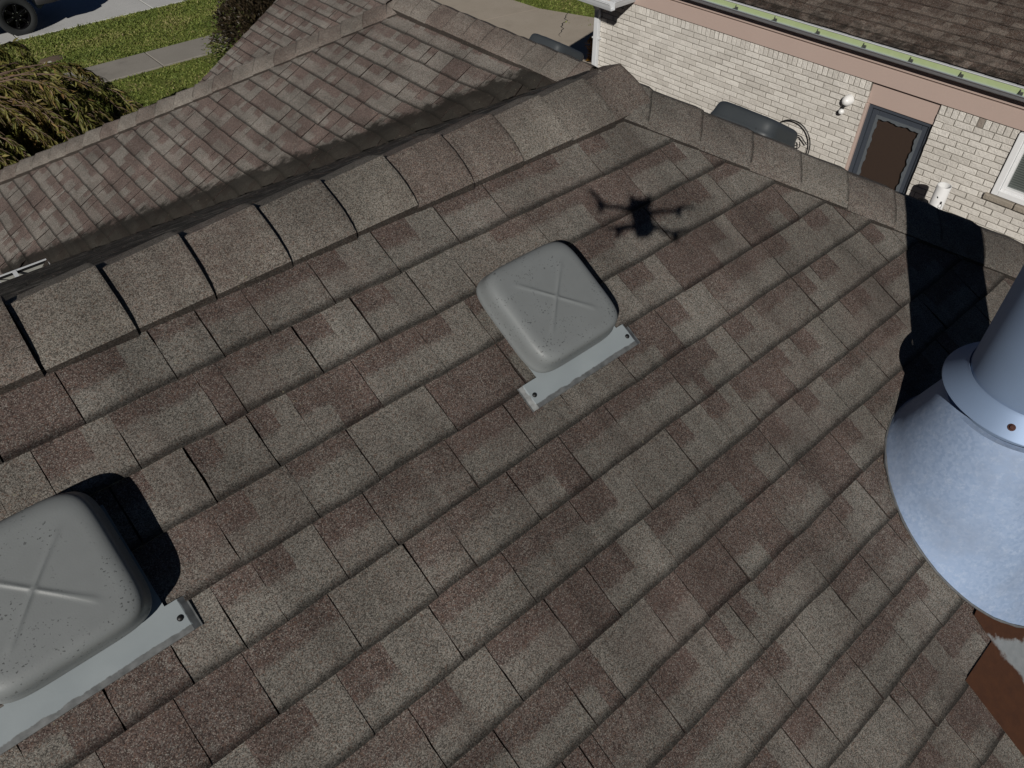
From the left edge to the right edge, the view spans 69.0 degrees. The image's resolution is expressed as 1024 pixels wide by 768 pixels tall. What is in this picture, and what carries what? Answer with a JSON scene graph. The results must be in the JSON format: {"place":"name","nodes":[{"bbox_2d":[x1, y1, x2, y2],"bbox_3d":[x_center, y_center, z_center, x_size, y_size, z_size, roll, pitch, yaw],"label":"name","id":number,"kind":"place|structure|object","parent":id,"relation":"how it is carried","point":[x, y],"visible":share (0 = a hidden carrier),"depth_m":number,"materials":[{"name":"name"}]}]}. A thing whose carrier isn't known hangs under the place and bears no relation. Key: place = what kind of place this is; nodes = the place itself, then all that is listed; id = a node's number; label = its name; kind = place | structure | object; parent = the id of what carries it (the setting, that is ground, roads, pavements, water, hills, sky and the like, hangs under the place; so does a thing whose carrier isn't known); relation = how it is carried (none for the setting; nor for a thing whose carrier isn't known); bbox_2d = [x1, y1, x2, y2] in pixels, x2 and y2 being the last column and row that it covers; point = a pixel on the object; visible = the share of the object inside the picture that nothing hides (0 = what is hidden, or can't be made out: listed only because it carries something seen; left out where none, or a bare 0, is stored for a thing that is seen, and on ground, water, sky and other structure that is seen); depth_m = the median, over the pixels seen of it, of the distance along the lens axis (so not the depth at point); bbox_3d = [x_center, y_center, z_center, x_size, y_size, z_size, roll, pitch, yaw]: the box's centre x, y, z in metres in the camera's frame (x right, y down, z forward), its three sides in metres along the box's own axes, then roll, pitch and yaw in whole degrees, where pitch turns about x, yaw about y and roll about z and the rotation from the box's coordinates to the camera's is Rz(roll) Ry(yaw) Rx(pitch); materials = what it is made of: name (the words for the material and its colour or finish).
{"place":"outdoors","nodes":[
{"label":"outdoors","id":0,"kind":"place"},
{"bbox_2d":[0,0,183,43],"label":"street","id":1,"kind":"structure","parent":0,"point":[56,16],"depth_m":17.63,"materials":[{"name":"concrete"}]},
{"bbox_2d":[0,0,58,35],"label":"pickup truck","id":2,"kind":"object","parent":1,"relation":"on","point":[20,17],"visible":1,"depth_m":16.41,"materials":[{"name":"black rubber"}]},
{"bbox_2d":[64,35,228,83],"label":"sidewalk","id":3,"kind":"structure","parent":0,"point":[117,69],"depth_m":15.41,"materials":[{"name":"concrete"}]},
{"bbox_2d":[0,0,594,122],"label":"ground","id":4,"kind":"structure","parent":0,"point":[154,82],"depth_m":15.88,"materials":[{"name":"green plant"}]},
{"bbox_2d":[38,55,65,63],"bbox_3d":[-9.609,-6.791,15.549,0.578,0.055,0.376,-31,52,-27],"label":"dirt mound","id":5,"kind":"object","parent":4,"relation":"on","point":[52,59],"visible":0.73,"depth_m":15.51,"materials":[{"name":"soil"}]},
{"bbox_2d":[0,37,142,169],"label":"weeping tree","id":6,"kind":"object","parent":4,"relation":"on","point":[47,109],"visible":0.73,"depth_m":9.57,"materials":[{"name":"green plant"}]},
{"bbox_2d":[199,0,275,69],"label":"brown shrub","id":7,"kind":"object","parent":4,"relation":"on","point":[246,14],"visible":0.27,"depth_m":14.14,"materials":[{"name":"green plant"}]},
{"bbox_2d":[579,0,1023,243],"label":"white brick house","id":8,"kind":"structure","parent":4,"relation":"on","point":[934,89],"depth_m":8.33,"materials":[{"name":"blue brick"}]},
{"bbox_2d":[780,119,810,153],"bbox_3d":[3.337,-2.512,9.640,0.235,1.832,0.653,-31,52,-27],"label":"garden hose","id":9,"kind":"object","parent":8,"relation":"attached to","point":[799,135],"visible":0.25,"depth_m":9.05,"materials":[{"name":"black rubber"}]},
{"bbox_2d":[838,94,853,113],"bbox_3d":[3.802,-3.184,8.496,0.106,0.214,0.124,-31,52,-27],"label":"wall lamp","id":10,"kind":"object","parent":8,"relation":"attached to","point":[847,99],"visible":1,"depth_m":8.44,"materials":[{"name":"white glass"}]},
{"bbox_2d":[848,103,932,193],"bbox_3d":[4.312,-2.254,8.896,0.066,2.035,0.747,-31,52,-27],"label":"storm door","id":11,"kind":"structure","parent":8,"relation":"in","point":[890,145],"depth_m":8.49,"materials":[{"name":"brown glass"}]},
{"bbox_2d":[983,131,1023,213],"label":"window","id":12,"kind":"structure","parent":8,"relation":"in","point":[1008,190],"depth_m":7.62,"materials":[{"name":"white plastic"}]},
{"bbox_2d":[0,0,1023,767],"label":"brick house","id":13,"kind":"structure","parent":0,"point":[266,374],"depth_m":1.86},
{"bbox_2d":[0,491,202,754],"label":"roof vent","id":14,"kind":"object","parent":13,"relation":"on","point":[85,613],"visible":1,"depth_m":1.35,"materials":[{"name":"grey paint"}]},
{"bbox_2d":[529,33,583,60],"bbox_3d":[0.303,-2.170,4.860,0.367,0.107,0.398,-5,35,-48],"label":"roof vent","id":15,"kind":"object","parent":13,"relation":"on","point":[556,45],"visible":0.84,"depth_m":4.72,"materials":[{"name":"grey metal"}]},
{"bbox_2d":[476,242,639,411],"bbox_3d":[0.113,-0.186,1.951,0.398,0.107,0.367,-31,81,-27],"label":"roof vent","id":16,"kind":"object","parent":13,"relation":"on","point":[550,309],"visible":1,"depth_m":1.91,"materials":[{"name":"grey paint"}]},
{"bbox_2d":[710,101,797,146],"bbox_3d":[1.028,-1.072,3.122,0.367,0.107,0.398,-5,35,-48],"label":"roof vent","id":17,"kind":"object","parent":13,"relation":"on","point":[758,123],"visible":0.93,"depth_m":2.98,"materials":[{"name":"grey paint"}]},
{"bbox_2d":[884,265,1023,755],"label":"flue pipe","id":18,"kind":"object","parent":13,"relation":"on","point":[954,453],"visible":1,"depth_m":1.99,"materials":[{"name":"metal"}]},
{"bbox_2d":[435,0,593,63],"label":"driveway","id":19,"kind":"structure","parent":0,"point":[524,20],"depth_m":16.80,"materials":[{"name":"concrete"}]},
{"bbox_2d":[918,182,951,209],"bbox_3d":[4.449,-1.394,8.390,0.138,1.950,0.283,-10,45,-9],"label":"white pipe","id":20,"kind":"object","parent":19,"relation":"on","point":[940,195],"visible":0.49,"depth_m":7.71,"materials":[{"name":"plastic"}]},
{"bbox_2d":[585,35,592,61],"bbox_3d":[1.622,-6.667,14.864,0.320,0.528,0.388,17,47,17],"label":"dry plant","id":21,"kind":"object","parent":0,"point":[589,40],"visible":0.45,"depth_m":14.85,"materials":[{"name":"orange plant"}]}
]}

